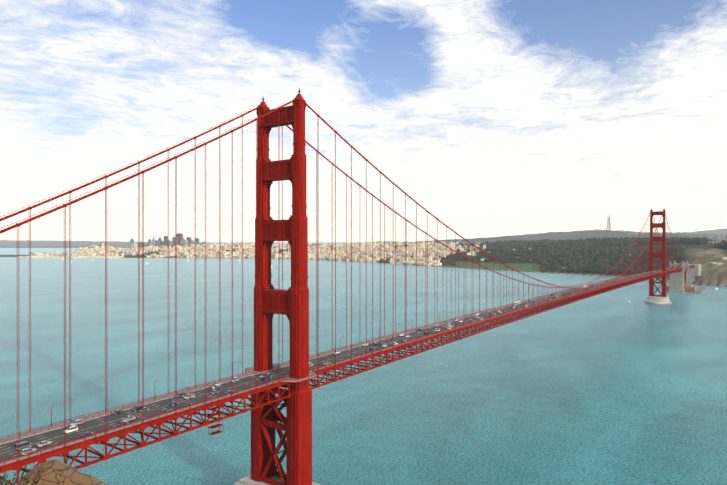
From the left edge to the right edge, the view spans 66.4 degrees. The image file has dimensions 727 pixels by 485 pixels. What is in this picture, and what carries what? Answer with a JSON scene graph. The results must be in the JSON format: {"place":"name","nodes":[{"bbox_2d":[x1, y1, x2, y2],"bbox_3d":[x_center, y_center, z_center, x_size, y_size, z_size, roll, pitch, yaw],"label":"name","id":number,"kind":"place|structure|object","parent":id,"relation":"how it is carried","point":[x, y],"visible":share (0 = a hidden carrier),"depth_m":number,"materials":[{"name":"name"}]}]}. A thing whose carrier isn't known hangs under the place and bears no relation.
{"place":"outdoors","nodes":[
{"label":"outdoors","id":0,"kind":"place"},
{"bbox_2d":[234,470,319,484],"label":"tower pier","id":1,"kind":"structure","parent":0,"point":[247,480],"depth_m":305.99,"materials":[{"name":"grey concrete"}]},
{"bbox_2d":[251,89,311,484],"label":"tower","id":2,"kind":"structure","parent":1,"relation":"on","point":[295,441],"depth_m":296.92,"materials":[{"name":"metal"}]},
{"bbox_2d":[246,365,316,381],"bbox_3d":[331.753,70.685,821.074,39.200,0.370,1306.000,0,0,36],"label":"tower walkways","id":3,"kind":"structure","parent":2,"relation":"attached to","point":[294,380],"depth_m":295.25,"materials":[{"name":"red metal"}]},
{"bbox_2d":[0,99,681,461],"bbox_3d":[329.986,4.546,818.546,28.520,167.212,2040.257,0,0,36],"label":"cables","id":4,"kind":"object","parent":2,"relation":"attached to","point":[142,172],"visible":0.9,"depth_m":287.33,"materials":[{"name":"red metal"}]},
{"bbox_2d":[0,268,681,484],"bbox_3d":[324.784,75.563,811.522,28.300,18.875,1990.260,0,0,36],"label":"steel deck","id":5,"kind":"object","parent":4,"relation":"hanging from","point":[41,457],"visible":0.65,"depth_m":275.88,"materials":[{"name":"red metal"}]},
{"bbox_2d":[0,268,671,465],"bbox_3d":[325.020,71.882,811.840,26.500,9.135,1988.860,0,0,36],"label":"road deck","id":6,"kind":"structure","parent":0,"point":[94,425],"depth_m":258.33,"materials":[{"name":"asphalt"}]},
{"bbox_2d":[14,441,32,450],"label":"vehicle","id":7,"kind":"object","parent":6,"relation":"on","point":[24,444],"visible":0.92,"depth_m":196.60,"materials":[{"name":"grey paint"}]},
{"bbox_2d":[20,448,36,454],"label":"vehicle","id":8,"kind":"object","parent":6,"relation":"on","point":[23,451],"visible":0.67,"depth_m":191.92,"materials":[{"name":"grey paint"}]},
{"bbox_2d":[36,441,51,446],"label":"vehicle","id":9,"kind":"object","parent":6,"relation":"on","point":[41,443],"visible":1,"depth_m":199.64,"materials":[{"name":"grey paint"}]},
{"bbox_2d":[63,426,77,432],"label":"vehicle","id":10,"kind":"object","parent":6,"relation":"on","point":[71,429],"visible":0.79,"depth_m":213.74,"materials":[{"name":"white paint"}]},
{"bbox_2d":[69,419,83,425],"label":"vehicle","id":11,"kind":"object","parent":6,"relation":"on","point":[76,422],"visible":0.96,"depth_m":221.61,"materials":[{"name":"grey paint"}]},
{"bbox_2d":[80,431,93,436],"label":"vehicle","id":12,"kind":"object","parent":6,"relation":"on","point":[86,433],"visible":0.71,"depth_m":209.09,"materials":[{"name":"blue paint"}]},
{"bbox_2d":[111,409,122,414],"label":"vehicle","id":13,"kind":"object","parent":6,"relation":"on","point":[115,412],"visible":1,"depth_m":235.26,"materials":[{"name":"black paint"}]},
{"bbox_2d":[117,421,127,425],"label":"vehicle","id":14,"kind":"object","parent":6,"relation":"on","point":[122,422],"visible":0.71,"depth_m":220.58,"materials":[{"name":"blue paint"}]},
{"bbox_2d":[121,415,135,421],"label":"vehicle","id":15,"kind":"object","parent":6,"relation":"on","point":[128,418],"visible":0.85,"depth_m":226.22,"materials":[{"name":"grey paint"}]},
{"bbox_2d":[131,405,142,411],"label":"vehicle","id":16,"kind":"object","parent":6,"relation":"on","point":[136,408],"visible":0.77,"depth_m":239.64,"materials":[{"name":"black paint"}]},
{"bbox_2d":[138,407,149,411],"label":"vehicle","id":17,"kind":"object","parent":6,"relation":"on","point":[145,409],"visible":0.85,"depth_m":238.76,"materials":[{"name":"grey paint"}]},
{"bbox_2d":[183,394,194,398],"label":"vehicle","id":18,"kind":"object","parent":6,"relation":"on","point":[187,396],"visible":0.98,"depth_m":257.14,"materials":[{"name":"grey paint"}]},
{"bbox_2d":[212,385,222,389],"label":"vehicle","id":19,"kind":"object","parent":6,"relation":"on","point":[219,387],"visible":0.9,"depth_m":270.90,"materials":[{"name":"blue paint"}]},
{"bbox_2d":[230,377,238,381],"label":"vehicle","id":20,"kind":"object","parent":6,"relation":"on","point":[235,379],"visible":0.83,"depth_m":287.27,"materials":[{"name":"grey paint"}]},
{"bbox_2d":[262,376,271,380],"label":"vehicle","id":21,"kind":"object","parent":6,"relation":"on","point":[266,378],"visible":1,"depth_m":288.77,"materials":[{"name":"blue paint"}]},
{"bbox_2d":[51,270,652,440],"bbox_3d":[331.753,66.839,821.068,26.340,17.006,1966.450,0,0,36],"label":"street lamps","id":22,"kind":"object","parent":6,"relation":"on","point":[368,339],"visible":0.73,"depth_m":432.42,"materials":[{"name":"red metal"}]},
{"bbox_2d":[208,271,666,434],"bbox_3d":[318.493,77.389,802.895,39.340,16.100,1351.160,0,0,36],"label":"tower walkway rails","id":23,"kind":"object","parent":6,"relation":"on","point":[218,425],"visible":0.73,"depth_m":252.56,"materials":[{"name":"red metal"}]},
{"bbox_2d":[0,242,726,484],"bbox_3d":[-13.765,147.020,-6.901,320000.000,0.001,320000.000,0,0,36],"label":"water","id":24,"kind":"structure","parent":0,"point":[613,387],"depth_m":623.95,"materials":[{"name":"teal liquid"}]},
{"bbox_2d":[643,296,671,304],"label":"tower pier","id":25,"kind":"structure","parent":24,"relation":"in","point":[655,300],"depth_m":1320.74,"materials":[{"name":"white concrete"}]},
{"bbox_2d":[668,261,700,292],"bbox_3d":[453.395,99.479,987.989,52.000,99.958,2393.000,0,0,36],"label":"pylons","id":26,"kind":"object","parent":24,"relation":"in","point":[677,283],"visible":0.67,"depth_m":1619.52,"materials":[{"name":"concrete"}]},
{"bbox_2d":[675,264,695,282],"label":"arch","id":27,"kind":"structure","parent":26,"relation":"on","point":[692,266],"depth_m":1677.88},
{"bbox_2d":[666,284,707,293],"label":"fort building","id":28,"kind":"structure","parent":24,"relation":"in","point":[690,288],"depth_m":1614.30,"materials":[{"name":"brick"}]},
{"bbox_2d":[0,228,726,286],"bbox_3d":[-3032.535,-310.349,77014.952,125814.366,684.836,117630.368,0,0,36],"label":"terrain","id":29,"kind":"structure","parent":0,"point":[703,255],"depth_m":3314.23,"materials":[{"name":"green plant"}]},
{"bbox_2d":[101,233,230,248],"bbox_3d":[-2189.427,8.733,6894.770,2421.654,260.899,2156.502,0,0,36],"label":"city skyline","id":30,"kind":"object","parent":29,"relation":"on","point":[181,241],"visible":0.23,"depth_m":7318.41},
{"bbox_2d":[18,229,726,267],"bbox_3d":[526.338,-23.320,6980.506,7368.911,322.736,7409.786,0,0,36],"label":"city buildings","id":31,"kind":"structure","parent":29,"relation":"on","point":[361,252],"depth_m":5021.44,"materials":[{"name":"beige concrete"}]},
{"bbox_2d":[96,237,726,274],"bbox_3d":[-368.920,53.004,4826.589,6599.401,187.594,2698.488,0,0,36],"label":"woodland","id":32,"kind":"object","parent":29,"relation":"on","point":[580,250],"visible":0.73,"depth_m":3042.59,"materials":[{"name":"green plant"}]},
{"bbox_2d":[647,257,726,281],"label":"toll plaza","id":33,"kind":"structure","parent":29,"relation":"on","point":[723,258],"depth_m":2034.48,"materials":[{"name":"white concrete"}]},
{"bbox_2d":[0,0,726,241],"label":"sky","id":34,"kind":"structure","parent":0,"point":[500,118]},
{"bbox_2d":[649,208,665,296],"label":"tower","id":35,"kind":"structure","parent":0,"point":[662,254],"depth_m":1334.36,"materials":[{"name":"metal"}]},
{"bbox_3d":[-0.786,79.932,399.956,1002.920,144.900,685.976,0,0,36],"label":"terrain","id":36,"kind":"structure","parent":0,"visible":0},
{"bbox_2d":[0,469,26,484],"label":"rock","id":37,"kind":"object","parent":36,"relation":"on","point":[6,483],"visible":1,"depth_m":60.54,"materials":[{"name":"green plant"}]},
{"bbox_2d":[16,460,107,484],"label":"rock","id":38,"kind":"object","parent":36,"relation":"on","point":[53,472],"visible":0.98,"depth_m":71.05,"materials":[{"name":"brown stone"}]}
]}

